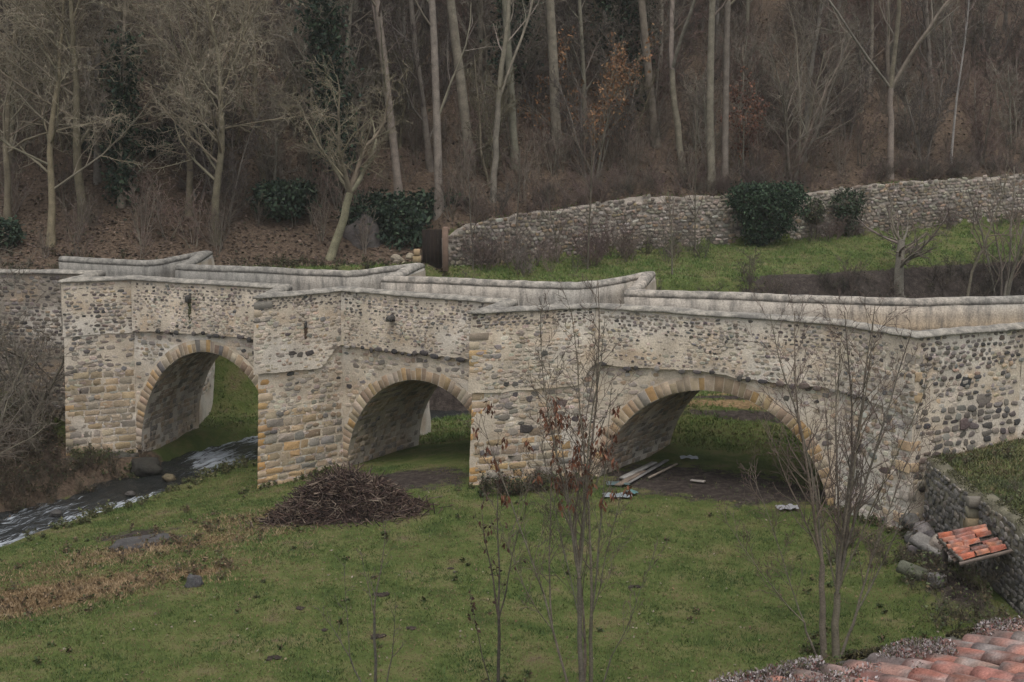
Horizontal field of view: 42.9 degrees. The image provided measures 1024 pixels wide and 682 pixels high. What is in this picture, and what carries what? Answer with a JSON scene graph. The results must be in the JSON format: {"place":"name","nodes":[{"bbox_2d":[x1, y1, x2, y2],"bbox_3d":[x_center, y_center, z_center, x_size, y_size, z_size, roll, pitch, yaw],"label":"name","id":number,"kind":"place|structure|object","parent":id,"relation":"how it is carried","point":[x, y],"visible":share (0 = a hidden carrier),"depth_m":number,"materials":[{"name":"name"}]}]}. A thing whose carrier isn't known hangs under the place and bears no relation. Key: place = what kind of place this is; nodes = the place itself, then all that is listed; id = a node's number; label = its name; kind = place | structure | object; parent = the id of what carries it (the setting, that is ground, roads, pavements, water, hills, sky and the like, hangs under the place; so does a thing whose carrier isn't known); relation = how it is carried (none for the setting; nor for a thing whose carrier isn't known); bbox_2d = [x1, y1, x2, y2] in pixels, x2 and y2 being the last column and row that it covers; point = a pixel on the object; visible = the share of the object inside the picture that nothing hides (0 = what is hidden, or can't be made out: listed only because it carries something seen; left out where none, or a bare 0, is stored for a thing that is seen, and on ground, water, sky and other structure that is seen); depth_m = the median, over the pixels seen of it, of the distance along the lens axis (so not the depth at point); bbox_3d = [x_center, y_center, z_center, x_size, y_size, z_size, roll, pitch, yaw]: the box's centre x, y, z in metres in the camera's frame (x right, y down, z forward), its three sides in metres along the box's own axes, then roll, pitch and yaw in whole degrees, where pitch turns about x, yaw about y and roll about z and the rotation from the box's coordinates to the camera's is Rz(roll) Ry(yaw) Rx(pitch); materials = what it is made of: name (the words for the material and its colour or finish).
{"place":"outdoors","nodes":[
{"label":"outdoors","id":0,"kind":"place"},
{"bbox_2d":[0,410,468,546],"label":"river","id":1,"kind":"structure","parent":0,"point":[12,527],"depth_m":44.07,"materials":[{"name":"grey liquid"}]},
{"bbox_2d":[0,0,1023,681],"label":"ground","id":2,"kind":"structure","parent":0,"point":[712,464],"depth_m":36.54,"materials":[{"name":"green plant"}]},
{"bbox_2d":[0,238,61,369],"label":"bare tree","id":3,"kind":"object","parent":2,"relation":"on","point":[3,326],"visible":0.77,"depth_m":46.64,"materials":[{"name":"brown plant"}]},
{"bbox_2d":[0,366,62,470],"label":"bare tree","id":4,"kind":"object","parent":2,"relation":"on","point":[6,428],"visible":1,"depth_m":42.30,"materials":[{"name":"brown plant"}]},
{"bbox_2d":[0,379,66,452],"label":"bare tree","id":5,"kind":"object","parent":2,"relation":"on","point":[28,435],"visible":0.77,"depth_m":45.32,"materials":[{"name":"brown plant"}]},
{"bbox_2d":[0,314,84,409],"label":"bare tree","id":6,"kind":"object","parent":2,"relation":"on","point":[23,367],"visible":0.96,"depth_m":45.13,"materials":[{"name":"brown plant"}]},
{"bbox_2d":[0,310,103,426],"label":"bare tree","id":7,"kind":"object","parent":2,"relation":"on","point":[55,377],"visible":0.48,"depth_m":46.69,"materials":[{"name":"brown plant"}]},
{"bbox_2d":[0,0,112,170],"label":"woodland tree","id":8,"kind":"object","parent":2,"relation":"on","point":[12,127],"visible":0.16,"depth_m":63.36,"materials":[{"name":"brown plant"}]},
{"bbox_2d":[0,0,149,228],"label":"bare tree","id":9,"kind":"object","parent":2,"relation":"on","point":[7,211],"visible":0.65,"depth_m":58.83,"materials":[{"name":"brown plant"}]},
{"bbox_2d":[0,375,152,519],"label":"bank weeds","id":10,"kind":"object","parent":2,"relation":"on","point":[45,458],"visible":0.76,"depth_m":43.81,"materials":[{"name":"brown plant"}]},
{"bbox_2d":[0,0,161,223],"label":"bare tree","id":11,"kind":"object","parent":2,"relation":"on","point":[75,105],"visible":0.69,"depth_m":58.02,"materials":[{"name":"brown plant"}]},
{"bbox_2d":[0,0,190,247],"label":"bare tree","id":12,"kind":"object","parent":2,"relation":"on","point":[49,163],"visible":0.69,"depth_m":57.84,"materials":[{"name":"grey plant"}]},
{"bbox_2d":[31,0,170,184],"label":"woodland tree","id":13,"kind":"object","parent":2,"relation":"on","point":[97,176],"visible":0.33,"depth_m":61.73,"materials":[{"name":"brown plant"}]},
{"bbox_2d":[79,0,196,208],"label":"ivied tree","id":14,"kind":"object","parent":2,"relation":"on","point":[122,87],"visible":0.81,"depth_m":59.21,"materials":[{"name":"green plant"}]},
{"bbox_2d":[22,454,257,540],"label":"bank weeds","id":15,"kind":"object","parent":2,"relation":"on","point":[108,507],"visible":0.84,"depth_m":41.05,"materials":[{"name":"green plant"}]},
{"bbox_2d":[138,119,237,162],"bbox_3d":[-15.964,-9.817,64.311,5.265,2.652,2.497,0,9,0],"label":"holly bush","id":16,"kind":"object","parent":2,"relation":"on","point":[151,154],"visible":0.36,"depth_m":63.73,"materials":[{"name":"green plant"}]},
{"bbox_2d":[0,493,390,628],"bbox_3d":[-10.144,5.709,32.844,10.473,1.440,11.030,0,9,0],"label":"dry grass","id":17,"kind":"structure","parent":2,"relation":"on","point":[88,585],"depth_m":31.80,"materials":[{"name":"brown plant"}]},
{"bbox_2d":[93,0,303,245],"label":"bare tree","id":18,"kind":"object","parent":2,"relation":"on","point":[220,138],"visible":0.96,"depth_m":57.40,"materials":[{"name":"grey plant"}]},
{"bbox_2d":[145,50,251,199],"bbox_3d":[-14.986,-10.192,62.120,4.382,7.300,4.333,-7,11,-38],"label":"young tree","id":19,"kind":"object","parent":2,"relation":"on","point":[215,146],"visible":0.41,"depth_m":61.52,"materials":[{"name":"brown plant"}]},
{"bbox_2d":[0,243,417,269],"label":"verge weeds","id":20,"kind":"object","parent":2,"relation":"on","point":[287,262],"visible":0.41,"depth_m":57.31,"materials":[{"name":"brown plant"}]},
{"bbox_2d":[88,0,346,196],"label":"bare tree","id":21,"kind":"object","parent":2,"relation":"on","point":[253,83],"visible":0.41,"depth_m":61.88,"materials":[{"name":"brown plant"}]},
{"bbox_2d":[174,87,269,222],"bbox_3d":[-12.793,-8.368,59.388,3.953,6.660,3.998,3,9,18],"label":"young tree","id":22,"kind":"object","parent":2,"relation":"on","point":[234,186],"visible":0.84,"depth_m":59.94,"materials":[{"name":"brown plant"}]},
{"bbox_2d":[113,0,335,216],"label":"bare tree","id":23,"kind":"object","parent":2,"relation":"on","point":[189,187],"visible":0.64,"depth_m":60.15,"materials":[{"name":"brown plant"}]},
{"bbox_2d":[243,70,306,199],"bbox_3d":[-11.425,-9.349,61.122,2.815,6.599,3.094,4,10,24],"label":"young tree","id":24,"kind":"object","parent":2,"relation":"on","point":[276,134],"visible":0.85,"depth_m":61.10,"materials":[{"name":"brown plant"}]},
{"bbox_2d":[245,177,321,222],"bbox_3d":[-10.688,-6.532,61.186,3.677,2.496,2.555,0,9,0],"label":"holly bush","id":25,"kind":"object","parent":2,"relation":"on","point":[279,188],"visible":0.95,"depth_m":60.68,"materials":[{"name":"green plant"}]},
{"bbox_2d":[242,0,383,201],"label":"ivied tree","id":26,"kind":"object","parent":2,"relation":"on","point":[322,32],"visible":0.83,"depth_m":61.23,"materials":[{"name":"green plant"}]},
{"bbox_2d":[276,0,355,180],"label":"woodland tree","id":27,"kind":"object","parent":2,"relation":"on","point":[310,158],"visible":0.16,"depth_m":63.48,"materials":[{"name":"brown plant"}]},
{"bbox_2d":[289,0,386,121],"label":"woodland tree","id":28,"kind":"object","parent":2,"relation":"on","point":[350,34],"visible":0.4,"depth_m":66.44,"materials":[{"name":"brown plant"}]},
{"bbox_2d":[268,51,414,260],"bbox_3d":[-7.362,-8.230,59.044,5.903,9.736,6.826,-8,12,-40],"label":"lichened tree","id":29,"kind":"object","parent":2,"relation":"on","point":[351,186],"visible":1,"depth_m":58.66,"materials":[{"name":"grey plant"}]},
{"bbox_2d":[238,459,459,530],"bbox_3d":[-4.465,4.411,35.545,6.133,2.287,3.831,0,9,0],"label":"brush heap","id":30,"kind":"object","parent":2,"relation":"on","point":[345,495],"visible":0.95,"depth_m":34.97,"materials":[{"name":"brown wood"}]},
{"bbox_2d":[311,512,405,681],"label":"sapling","id":31,"kind":"object","parent":2,"relation":"on","point":[374,645],"visible":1,"depth_m":22.96,"materials":[{"name":"brown plant"}]},
{"bbox_2d":[343,213,383,249],"bbox_3d":[-6.908,-4.610,60.592,2.223,2.663,1.731,0,9,0],"label":"boulder","id":32,"kind":"object","parent":2,"relation":"on","point":[349,233],"visible":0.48,"depth_m":60.11,"materials":[{"name":"grey stone"}]},
{"bbox_2d":[367,0,407,208],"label":"poplar tree","id":33,"kind":"object","parent":2,"relation":"on","point":[379,28],"visible":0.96,"depth_m":62.21,"materials":[{"name":"grey plant"}]},
{"bbox_2d":[331,187,470,250],"bbox_3d":[-5.186,-5.748,61.786,6.580,3.594,4.298,0,9,0],"label":"laurel bush","id":34,"kind":"object","parent":2,"relation":"on","point":[410,207],"visible":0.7,"depth_m":60.68,"materials":[{"name":"green plant"}]},
{"bbox_2d":[374,4,427,148],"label":"young tree","id":35,"kind":"object","parent":2,"relation":"on","point":[402,111],"visible":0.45,"depth_m":67.48,"materials":[{"name":"brown plant"}]},
{"bbox_2d":[356,0,456,171],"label":"woodland tree","id":36,"kind":"object","parent":2,"relation":"on","point":[417,77],"visible":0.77,"depth_m":65.83,"materials":[{"name":"grey plant"}]},
{"bbox_2d":[413,227,448,271],"bbox_3d":[-3.682,-4.158,59.022,1.590,2.000,0.650,0,9,0],"label":"garden door","id":37,"kind":"structure","parent":2,"relation":"on","point":[435,248],"depth_m":59.22,"materials":[{"name":"wood"}]},
{"bbox_2d":[422,229,441,267],"bbox_3d":[-3.637,-4.205,59.318,0.892,1.750,0.050,0,9,0],"label":"door leaf","id":38,"kind":"structure","parent":37,"relation":"in","point":[431,238],"depth_m":59.29,"materials":[{"name":"brown wood"}]},
{"bbox_2d":[417,1,470,96],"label":"young tree","id":39,"kind":"object","parent":2,"relation":"on","point":[445,78],"visible":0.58,"depth_m":72.30,"materials":[{"name":"brown plant"}]},
{"bbox_2d":[415,0,508,220],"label":"poplar tree","id":40,"kind":"object","parent":2,"relation":"on","point":[437,108],"visible":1,"depth_m":61.57,"materials":[{"name":"grey plant"}]},
{"bbox_2d":[446,0,477,170],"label":"poplar tree","id":41,"kind":"object","parent":2,"relation":"on","point":[460,81],"visible":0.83,"depth_m":64.92,"materials":[{"name":"brown plant"}]},
{"bbox_2d":[0,440,927,681],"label":"weeds","id":42,"kind":"object","parent":2,"relation":"on","point":[807,648],"visible":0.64,"depth_m":32.29,"materials":[{"name":"green plant"}]},
{"bbox_2d":[1,476,946,681],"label":"fallen leaves","id":43,"kind":"object","parent":2,"relation":"on","point":[451,589],"depth_m":29.07,"materials":[{"name":"brown plant"}]},
{"bbox_2d":[456,0,501,81],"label":"young tree","id":44,"kind":"object","parent":2,"relation":"on","point":[473,4],"visible":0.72,"depth_m":73.84,"materials":[{"name":"brown plant"}]},
{"bbox_2d":[462,38,517,187],"bbox_3d":[-0.956,-11.086,64.553,3.030,7.552,4.829,-1,9,-8],"label":"young tree","id":45,"kind":"object","parent":2,"relation":"on","point":[488,158],"visible":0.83,"depth_m":64.08,"materials":[{"name":"brown plant"}]},
{"bbox_2d":[467,470,528,681],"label":"sapling","id":46,"kind":"object","parent":2,"relation":"on","point":[498,609],"visible":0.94,"depth_m":22.80,"materials":[{"name":"brown plant"}]},
{"bbox_2d":[0,397,1011,681],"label":"meadow grass","id":47,"kind":"structure","parent":2,"relation":"on","point":[392,541],"depth_m":29.52,"materials":[{"name":"green plant"}]},
{"bbox_2d":[502,0,518,169],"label":"poplar tree","id":48,"kind":"object","parent":2,"relation":"on","point":[513,136],"visible":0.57,"depth_m":65.83,"materials":[{"name":"brown plant"}]},
{"bbox_2d":[0,251,1023,532],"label":"stone bridge","id":49,"kind":"structure","parent":2,"relation":"on","point":[354,367],"depth_m":40.96,"materials":[{"name":"beige stone"}]},
{"bbox_2d":[0,0,1023,258],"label":"brushwood","id":50,"kind":"object","parent":2,"relation":"on","point":[518,160],"visible":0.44,"depth_m":69.10,"materials":[{"name":"brown plant"}]},
{"bbox_2d":[0,1,1023,274],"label":"fallen leaves","id":51,"kind":"object","parent":2,"relation":"on","point":[368,187],"visible":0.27,"depth_m":62.08,"materials":[{"name":"brown plant"}]},
{"bbox_2d":[481,0,553,202],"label":"poplar tree","id":52,"kind":"object","parent":2,"relation":"on","point":[499,93],"visible":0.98,"depth_m":62.71,"materials":[{"name":"grey plant"}]},
{"bbox_2d":[477,0,564,104],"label":"ivied tree","id":53,"kind":"object","parent":2,"relation":"on","point":[516,36],"visible":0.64,"depth_m":70.04,"materials":[{"name":"green plant"}]},
{"bbox_2d":[484,13,563,127],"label":"young tree","id":54,"kind":"object","parent":2,"relation":"on","point":[532,79],"visible":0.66,"depth_m":70.31,"materials":[{"name":"brown plant"}]},
{"bbox_2d":[473,463,588,497],"bbox_3d":[0.629,3.981,37.362,3.546,0.955,1.258,-2,9,-14],"label":"bramble bush","id":55,"kind":"object","parent":2,"relation":"on","point":[516,487],"visible":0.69,"depth_m":37.07,"materials":[{"name":"brown plant"}]},
{"bbox_2d":[545,0,564,161],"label":"poplar tree","id":56,"kind":"object","parent":2,"relation":"on","point":[552,41],"visible":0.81,"depth_m":67.51,"materials":[{"name":"brown plant"}]},
{"bbox_2d":[460,266,669,681],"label":"sapling","id":57,"kind":"object","parent":2,"relation":"on","point":[586,478],"visible":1,"depth_m":22.33,"materials":[{"name":"brown plant"}]},
{"bbox_2d":[537,0,626,136],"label":"woodland tree","id":58,"kind":"object","parent":2,"relation":"on","point":[580,45],"visible":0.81,"depth_m":71.89,"materials":[{"name":"grey plant"}]},
{"bbox_2d":[543,48,624,177],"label":"young tree","id":59,"kind":"object","parent":2,"relation":"on","point":[580,139],"visible":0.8,"depth_m":67.45,"materials":[{"name":"brown plant"}]},
{"bbox_2d":[516,23,661,177],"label":"brown leaved tree","id":60,"kind":"object","parent":2,"relation":"on","point":[615,82],"visible":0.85,"depth_m":67.58,"materials":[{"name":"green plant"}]},
{"bbox_2d":[199,173,1023,447],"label":"bank grass","id":61,"kind":"structure","parent":2,"relation":"on","point":[435,435],"depth_m":62.30,"materials":[{"name":"green plant"}]},
{"bbox_2d":[569,0,661,101],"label":"ivied tree","id":62,"kind":"object","parent":2,"relation":"on","point":[621,3],"visible":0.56,"depth_m":75.75,"materials":[{"name":"brown plant"}]},
{"bbox_2d":[573,0,685,109],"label":"ivied tree","id":63,"kind":"object","parent":2,"relation":"on","point":[651,14],"visible":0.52,"depth_m":74.93,"materials":[{"name":"brown plant"}]},
{"bbox_2d":[609,56,656,157],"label":"young tree","id":64,"kind":"object","parent":2,"relation":"on","point":[631,106],"visible":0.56,"depth_m":70.39,"materials":[{"name":"brown plant"}]},
{"bbox_2d":[638,0,661,148],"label":"poplar tree","id":65,"kind":"object","parent":2,"relation":"on","point":[644,27],"visible":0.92,"depth_m":72.10,"materials":[{"name":"brown plant"}]},
{"bbox_2d":[627,13,705,115],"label":"young tree","id":66,"kind":"object","parent":2,"relation":"on","point":[666,79],"visible":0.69,"depth_m":74.75,"materials":[{"name":"brown plant"}]},
{"bbox_2d":[668,0,695,172],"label":"poplar tree","id":67,"kind":"object","parent":2,"relation":"on","point":[674,104],"visible":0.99,"depth_m":69.48,"materials":[{"name":"brown plant"}]},
{"bbox_2d":[680,61,730,174],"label":"young tree","id":68,"kind":"object","parent":2,"relation":"on","point":[697,102],"visible":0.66,"depth_m":70.24,"materials":[{"name":"brown plant"}]},
{"bbox_2d":[706,0,727,193],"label":"poplar tree","id":69,"kind":"object","parent":2,"relation":"on","point":[710,93],"visible":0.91,"depth_m":68.13,"materials":[{"name":"brown plant"}]},
{"bbox_2d":[719,0,734,188],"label":"poplar tree","id":70,"kind":"object","parent":2,"relation":"on","point":[725,112],"visible":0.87,"depth_m":68.75,"materials":[{"name":"brown plant"}]},
{"bbox_2d":[448,173,1023,265],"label":"field wall","id":71,"kind":"structure","parent":2,"relation":"on","point":[922,198],"depth_m":68.08,"materials":[{"name":"grey stone"}]},
{"bbox_2d":[825,187,868,236],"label":"ivy bush","id":72,"kind":"object","parent":71,"relation":"attached to","point":[854,209],"visible":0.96,"depth_m":69.39,"materials":[{"name":"green plant"}]},
{"bbox_2d":[453,135,1023,277],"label":"wall scrub","id":73,"kind":"object","parent":2,"relation":"on","point":[750,176],"depth_m":66.11,"materials":[{"name":"brown plant"}]},
{"bbox_2d":[717,65,774,175],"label":"brown leaved tree","id":74,"kind":"object","parent":2,"relation":"on","point":[751,103],"visible":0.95,"depth_m":70.10,"materials":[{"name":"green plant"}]},
{"bbox_2d":[729,21,785,134],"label":"young tree","id":75,"kind":"object","parent":2,"relation":"on","point":[754,46],"visible":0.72,"depth_m":73.93,"materials":[{"name":"brown plant"}]},
{"bbox_2d":[720,175,819,246],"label":"clipped evergreen","id":76,"kind":"object","parent":2,"relation":"on","point":[765,197],"visible":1,"depth_m":67.15,"materials":[{"name":"green plant"}]},
{"bbox_2d":[738,0,874,180],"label":"bare tree","id":77,"kind":"object","parent":2,"relation":"on","point":[800,102],"visible":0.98,"depth_m":69.69,"materials":[{"name":"grey plant"}]},
{"bbox_2d":[753,0,875,162],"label":"woodland tree","id":78,"kind":"object","parent":2,"relation":"on","point":[811,57],"visible":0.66,"depth_m":72.31,"materials":[{"name":"brown plant"}]},
{"bbox_2d":[714,269,957,658],"bbox_3d":[6.006,2.372,25.896,4.505,7.919,4.509,0,9,0],"label":"sapling","id":79,"kind":"object","parent":2,"relation":"on","point":[843,538],"visible":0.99,"depth_m":25.22,"materials":[{"name":"brown plant"}]},
{"bbox_2d":[656,240,1023,297],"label":"bank scrub","id":80,"kind":"object","parent":2,"relation":"on","point":[750,274],"visible":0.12,"depth_m":63.46,"materials":[{"name":"brown twig"}]},
{"bbox_2d":[804,20,877,139],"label":"young tree","id":81,"kind":"object","parent":2,"relation":"on","point":[850,111],"visible":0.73,"depth_m":74.53,"materials":[{"name":"brown plant"}]},
{"bbox_2d":[822,4,876,112],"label":"young tree","id":82,"kind":"object","parent":2,"relation":"on","point":[859,39],"visible":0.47,"depth_m":77.96,"materials":[{"name":"brown plant"}]},
{"bbox_2d":[818,0,921,91],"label":"woodland tree","id":83,"kind":"object","parent":2,"relation":"on","point":[871,13],"visible":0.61,"depth_m":80.92,"materials":[{"name":"brown plant"}]},
{"bbox_2d":[792,0,959,178],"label":"bare tree","id":84,"kind":"object","parent":2,"relation":"on","point":[891,79],"visible":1,"depth_m":70.43,"materials":[{"name":"brown plant"}]},
{"bbox_2d":[744,623,1023,681],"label":"tiled house","id":85,"kind":"structure","parent":2,"relation":"on","point":[998,656],"depth_m":8.59,"materials":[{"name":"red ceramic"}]},
{"bbox_2d":[709,615,1023,681],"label":"stonecrop","id":86,"kind":"object","parent":85,"relation":"on","point":[919,645],"visible":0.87,"depth_m":8.88,"materials":[{"name":"grey plant"}]},
{"bbox_2d":[847,183,950,297],"bbox_3d":[19.622,-4.881,63.432,4.515,5.678,5.305,-8,12,-41],"label":"pollarded tree","id":87,"kind":"object","parent":2,"relation":"on","point":[901,251],"visible":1,"depth_m":63.27,"materials":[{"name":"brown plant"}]},
{"bbox_2d":[870,28,960,165],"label":"young tree","id":88,"kind":"object","parent":2,"relation":"on","point":[927,129],"visible":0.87,"depth_m":73.16,"materials":[{"name":"brown plant"}]},
{"bbox_2d":[809,439,1023,629],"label":"corner weeds","id":89,"kind":"object","parent":2,"relation":"on","point":[936,561],"visible":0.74,"depth_m":28.36,"materials":[{"name":"green plant"}]},
{"bbox_2d":[891,0,957,106],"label":"woodland tree","id":90,"kind":"object","parent":2,"relation":"on","point":[926,22],"visible":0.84,"depth_m":80.33,"materials":[{"name":"brown plant"}]},
{"bbox_2d":[920,0,969,74],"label":"young tree","id":91,"kind":"object","parent":2,"relation":"on","point":[937,5],"visible":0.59,"depth_m":84.47,"materials":[{"name":"brown plant"}]},
{"bbox_2d":[922,455,990,574],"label":"garden wall","id":92,"kind":"structure","parent":2,"relation":"on","point":[952,497],"depth_m":31.41,"materials":[{"name":"stone"}]},
{"bbox_2d":[937,437,1023,513],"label":"verge grass","id":93,"kind":"structure","parent":2,"relation":"on","point":[981,479],"depth_m":32.57,"materials":[{"name":"green plant"}]},
{"bbox_2d":[938,134,1023,295],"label":"bare tree","id":94,"kind":"object","parent":2,"relation":"on","point":[1007,290],"visible":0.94,"depth_m":65.02,"materials":[{"name":"brown plant"}]},
{"bbox_2d":[954,58,1014,164],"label":"young tree","id":95,"kind":"object","parent":2,"relation":"on","point":[977,123],"visible":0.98,"depth_m":74.19,"materials":[{"name":"brown plant"}]},
{"bbox_2d":[962,140,1022,295],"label":"bare tree","id":96,"kind":"object","parent":2,"relation":"on","point":[975,264],"visible":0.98,"depth_m":63.00,"materials":[{"name":"brown plant"}]},
{"bbox_2d":[965,0,1023,76],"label":"young tree","id":97,"kind":"object","parent":2,"relation":"on","point":[989,40],"visible":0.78,"depth_m":86.25,"materials":[{"name":"brown plant"}]},
{"bbox_2d":[975,492,1023,615],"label":"garden wall","id":98,"kind":"structure","parent":2,"relation":"on","point":[1001,519],"depth_m":28.29,"materials":[{"name":"grey stone"}]},
{"bbox_2d":[936,524,1012,572],"bbox_3d":[10.096,4.882,28.604,1.131,1.394,1.602,0,9,0],"label":"lean to roof","id":99,"kind":"object","parent":98,"relation":"attached to","point":[961,544],"visible":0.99,"depth_m":28.52,"materials":[{"name":"ceramic"}]},
{"bbox_2d":[976,40,1023,135],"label":"young tree","id":100,"kind":"object","parent":2,"relation":"on","point":[1015,82],"visible":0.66,"depth_m":78.84,"materials":[{"name":"brown plant"}]},
{"bbox_2d":[981,57,1023,150],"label":"young tree","id":101,"kind":"object","parent":2,"relation":"on","point":[1007,81],"visible":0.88,"depth_m":77.03,"materials":[{"name":"brown plant"}]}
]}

